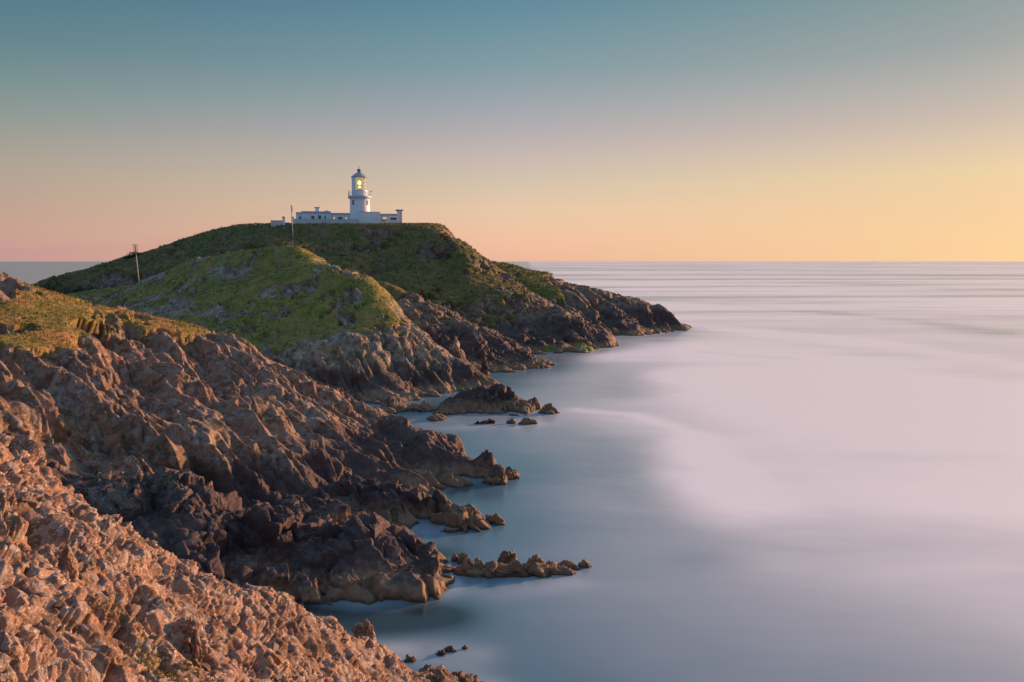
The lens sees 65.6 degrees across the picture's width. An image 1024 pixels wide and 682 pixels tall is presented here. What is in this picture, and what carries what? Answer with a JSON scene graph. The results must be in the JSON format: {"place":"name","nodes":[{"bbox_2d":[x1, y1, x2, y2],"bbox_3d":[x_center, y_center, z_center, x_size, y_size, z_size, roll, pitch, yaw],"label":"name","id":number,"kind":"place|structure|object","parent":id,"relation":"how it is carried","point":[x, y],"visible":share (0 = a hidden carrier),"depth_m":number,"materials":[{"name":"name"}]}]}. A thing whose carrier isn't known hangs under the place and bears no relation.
{"place":"outdoors","nodes":[
{"label":"outdoors","id":0,"kind":"place"},
{"bbox_2d":[0,280,204,351],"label":"grass","id":1,"kind":"structure","parent":0,"point":[82,308],"depth_m":77.70,"materials":[{"name":"green plant"}]},
{"bbox_2d":[0,433,482,681],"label":"foreground slope","id":2,"kind":"structure","parent":0,"point":[53,628],"depth_m":20.51,"materials":[{"name":"brown stone"}]},
{"bbox_2d":[55,545,84,585],"bbox_3d":[-10.130,5.330,18.058,0.615,1.423,0.509,0,6,0],"label":"boulder","id":3,"kind":"object","parent":2,"relation":"on","point":[67,561],"visible":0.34,"depth_m":17.95,"materials":[{"name":"brown stone"}]},
{"bbox_2d":[3,599,288,681],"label":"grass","id":4,"kind":"structure","parent":2,"relation":"on","point":[130,655],"depth_m":17.27,"materials":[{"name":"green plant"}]},
{"bbox_2d":[168,617,209,670],"bbox_3d":[-8.112,7.689,19.687,1.307,1.707,1.038,0,6,0],"label":"boulder","id":5,"kind":"object","parent":2,"relation":"on","point":[191,634],"visible":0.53,"depth_m":19.54,"materials":[{"name":"brown stone"}]},
{"bbox_2d":[351,619,375,639],"bbox_3d":[-6.499,12.789,34.724,1.027,1.385,0.886,3,7,31],"label":"boulder","id":6,"kind":"object","parent":2,"relation":"on","point":[365,628],"visible":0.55,"depth_m":34.54,"materials":[{"name":"brown stone"}]},
{"bbox_2d":[0,272,488,508],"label":"long ridge","id":7,"kind":"structure","parent":0,"point":[246,421],"depth_m":72.79,"materials":[{"name":"brown stone"}]},
{"bbox_2d":[41,459,455,607],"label":"dark spur","id":8,"kind":"structure","parent":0,"point":[366,559],"depth_m":52.26,"materials":[{"name":"stone"}]},
{"bbox_2d":[63,245,560,404],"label":"green knoll","id":9,"kind":"structure","parent":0,"point":[382,362],"depth_m":135.99,"materials":[{"name":"green plant"}]},
{"bbox_2d":[133,245,138,281],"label":"utility pole","id":10,"kind":"object","parent":9,"relation":"on","point":[136,262],"visible":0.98,"depth_m":181.91,"materials":[{"name":"wood"}]},
{"bbox_2d":[105,271,167,299],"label":"path","id":11,"kind":"structure","parent":9,"relation":"on","point":[158,276],"depth_m":174.84,"materials":[{"name":"grey gravel"}]},
{"bbox_2d":[67,244,410,349],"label":"grass","id":12,"kind":"structure","parent":9,"relation":"on","point":[121,288],"depth_m":145.14,"materials":[{"name":"green plant"}]},
{"bbox_2d":[450,336,469,362],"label":"boulder","id":13,"kind":"object","parent":9,"relation":"on","point":[457,351],"visible":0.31,"depth_m":147.64,"materials":[{"name":"brown stone"}]},
{"bbox_2d":[33,222,618,354],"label":"lighthouse hill","id":14,"kind":"structure","parent":0,"point":[539,325],"depth_m":217.29,"materials":[{"name":"green plant"}]},
{"bbox_2d":[38,275,133,293],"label":"thicket","id":15,"kind":"object","parent":14,"relation":"on","point":[79,289],"visible":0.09,"depth_m":223.70,"materials":[{"name":"green plant"}]},
{"bbox_2d":[127,252,141,256],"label":"shrub","id":16,"kind":"object","parent":14,"relation":"on","point":[134,253],"visible":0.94,"depth_m":237.04,"materials":[{"name":"green plant"}]},
{"bbox_2d":[271,220,281,226],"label":"boundary wall","id":17,"kind":"structure","parent":14,"relation":"on","point":[275,222],"depth_m":236.93,"materials":[{"name":"white paint"}]},
{"bbox_2d":[289,224,292,238],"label":"path","id":18,"kind":"structure","parent":14,"relation":"on","point":[290,228],"depth_m":232.71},
{"bbox_2d":[291,205,292,237],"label":"utility pole","id":19,"kind":"object","parent":14,"relation":"on","point":[292,221],"visible":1,"depth_m":223.60,"materials":[{"name":"wood"}]},
{"bbox_2d":[296,207,349,218],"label":"keepers house","id":20,"kind":"structure","parent":14,"relation":"on","point":[317,213],"depth_m":245.11,"materials":[{"name":"paint"}]},
{"bbox_2d":[294,219,358,223],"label":"boundary wall","id":21,"kind":"structure","parent":14,"relation":"on","point":[318,221],"depth_m":239.47,"materials":[{"name":"white paint"}]},
{"bbox_2d":[348,169,370,218],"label":"lighthouse","id":22,"kind":"object","parent":14,"relation":"on","point":[359,198],"visible":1,"depth_m":244.56,"materials":[{"name":"white paint"}]},
{"bbox_2d":[359,212,379,223],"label":"store building","id":23,"kind":"structure","parent":14,"relation":"on","point":[370,217],"depth_m":242.87,"materials":[{"name":"paint"}]},
{"bbox_2d":[380,210,402,222],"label":"engine house","id":24,"kind":"structure","parent":14,"relation":"on","point":[394,218],"depth_m":249.25,"materials":[{"name":"white paint"}]},
{"bbox_2d":[253,475,491,532],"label":"second spur","id":25,"kind":"structure","parent":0,"point":[394,503],"depth_m":64.14,"materials":[{"name":"brown stone"}]},
{"bbox_2d":[376,281,555,372],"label":"ridge","id":26,"kind":"structure","parent":0,"point":[441,326],"depth_m":167.59,"materials":[{"name":"stone"}]},
{"bbox_2d":[0,261,1023,681],"bbox_3d":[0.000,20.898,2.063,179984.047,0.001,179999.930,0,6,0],"label":"sea","id":27,"kind":"structure","parent":0,"point":[784,471],"depth_m":72.79,"materials":[{"name":"grey liquid"}]},
{"bbox_2d":[380,397,406,413],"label":"sea rock","id":28,"kind":"object","parent":27,"relation":"in","point":[390,405],"visible":0.7,"depth_m":111.50,"materials":[{"name":"brown stone"}]},
{"bbox_2d":[404,654,416,662],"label":"sea rock","id":29,"kind":"object","parent":27,"relation":"in","point":[412,659],"visible":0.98,"depth_m":41.86,"materials":[{"name":"brown stone"}]},
{"bbox_2d":[405,401,437,412],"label":"sea rock","id":30,"kind":"object","parent":27,"relation":"in","point":[424,406],"visible":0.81,"depth_m":111.98,"materials":[{"name":"brown stone"}]},
{"bbox_2d":[436,649,445,655],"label":"sea rock","id":31,"kind":"object","parent":27,"relation":"in","point":[441,652],"visible":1,"depth_m":42.56,"materials":[{"name":"brown stone"}]},
{"bbox_2d":[444,645,455,652],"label":"sea rock","id":32,"kind":"object","parent":27,"relation":"in","point":[449,648],"visible":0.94,"depth_m":42.91,"materials":[{"name":"brown stone"}]},
{"bbox_2d":[451,553,457,561],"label":"sea rock","id":33,"kind":"object","parent":27,"relation":"in","point":[454,557],"visible":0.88,"depth_m":55.88,"materials":[{"name":"brown stone"}]},
{"bbox_2d":[456,552,468,564],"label":"sea rock","id":34,"kind":"object","parent":27,"relation":"in","point":[462,556],"visible":0.54,"depth_m":55.42,"materials":[{"name":"brown stone"}]},
{"bbox_2d":[453,557,484,576],"bbox_3d":[-2.938,15.520,53.847,2.245,1.816,1.703,0,6,0],"label":"sea rock","id":35,"kind":"object","parent":27,"relation":"in","point":[475,563],"visible":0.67,"depth_m":53.52,"materials":[{"name":"brown stone"}]},
{"bbox_2d":[468,449,496,477],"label":"sea rock","id":36,"kind":"object","parent":27,"relation":"in","point":[486,459],"visible":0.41,"depth_m":77.63,"materials":[{"name":"brown stone"}]},
{"bbox_2d":[426,383,541,423],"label":"sea rock","id":37,"kind":"object","parent":27,"relation":"in","point":[497,398],"visible":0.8,"depth_m":111.89,"materials":[{"name":"brown stone"}]},
{"bbox_2d":[480,356,489,375],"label":"boulder","id":38,"kind":"object","parent":27,"relation":"in","point":[484,367],"visible":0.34,"depth_m":142.30,"materials":[{"name":"brown stone"}]},
{"bbox_2d":[479,560,501,578],"bbox_3d":[-1.412,15.408,53.376,2.215,1.400,1.308,0,6,0],"label":"sea rock","id":39,"kind":"object","parent":27,"relation":"in","point":[488,571],"visible":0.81,"depth_m":53.01,"materials":[{"name":"brown stone"}]},
{"bbox_2d":[485,512,504,524],"bbox_3d":[-1.337,14.497,63.820,1.802,1.500,0.932,1,6,10],"label":"sea rock","id":40,"kind":"object","parent":27,"relation":"in","point":[495,519],"visible":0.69,"depth_m":63.65,"materials":[{"name":"brown stone"}]},
{"bbox_2d":[482,464,508,484],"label":"sea rock","id":41,"kind":"object","parent":27,"relation":"in","point":[494,474],"visible":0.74,"depth_m":75.15,"materials":[{"name":"brown stone"}]},
{"bbox_2d":[497,550,516,563],"bbox_3d":[-0.229,15.316,55.338,1.599,1.572,1.488,0,6,0],"label":"sea rock","id":42,"kind":"object","parent":27,"relation":"in","point":[506,557],"visible":0.48,"depth_m":55.11,"materials":[{"name":"brown stone"}]},
{"bbox_2d":[506,418,515,423],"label":"sea rock","id":43,"kind":"object","parent":27,"relation":"in","point":[511,421],"visible":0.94,"depth_m":103.18,"materials":[{"name":"brown stone"}]},
{"bbox_2d":[504,466,519,479],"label":"sea rock","id":44,"kind":"object","parent":27,"relation":"in","point":[511,474],"visible":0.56,"depth_m":76.92,"materials":[{"name":"brown stone"}]},
{"bbox_2d":[453,561,576,577],"bbox_3d":[0.181,15.517,53.801,8.507,1.342,2.098,0,6,0],"label":"sea rock","id":45,"kind":"object","parent":27,"relation":"in","point":[533,568],"visible":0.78,"depth_m":53.36,"materials":[{"name":"brown stone"}]},
{"bbox_2d":[508,559,522,571],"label":"sea rock","id":46,"kind":"object","parent":27,"relation":"in","point":[516,563],"visible":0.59,"depth_m":53.64,"materials":[{"name":"brown stone"}]},
{"bbox_2d":[518,417,537,424],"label":"sea rock","id":47,"kind":"object","parent":27,"relation":"in","point":[527,421],"visible":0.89,"depth_m":102.74,"materials":[{"name":"brown stone"}]},
{"bbox_2d":[526,554,544,563],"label":"sea rock","id":48,"kind":"object","parent":27,"relation":"in","point":[535,558],"visible":0.27,"depth_m":54.28,"materials":[{"name":"brown stone"}]},
{"bbox_2d":[538,403,559,414],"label":"sea rock","id":49,"kind":"object","parent":27,"relation":"in","point":[548,408],"visible":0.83,"depth_m":110.06,"materials":[{"name":"brown stone"}]},
{"bbox_2d":[559,560,579,569],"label":"sea rock","id":50,"kind":"object","parent":27,"relation":"in","point":[569,564],"visible":0.53,"depth_m":54.38,"materials":[{"name":"brown stone"}]},
{"bbox_2d":[578,559,591,567],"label":"sea rock","id":51,"kind":"object","parent":27,"relation":"in","point":[584,563],"visible":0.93,"depth_m":54.70,"materials":[{"name":"brown stone"}]},
{"bbox_2d":[0,0,1023,261],"label":"sky","id":52,"kind":"structure","parent":0,"point":[527,130],"materials":[{"name":"blue"}]},
{"bbox_2d":[422,261,691,335],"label":"headland","id":53,"kind":"structure","parent":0,"point":[615,313],"depth_m":239.78,"materials":[{"name":"stone"}]},
{"bbox_2d":[489,260,574,300],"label":"grass","id":54,"kind":"structure","parent":53,"relation":"on","point":[523,269],"depth_m":246.70,"materials":[{"name":"green plant"}]}
]}

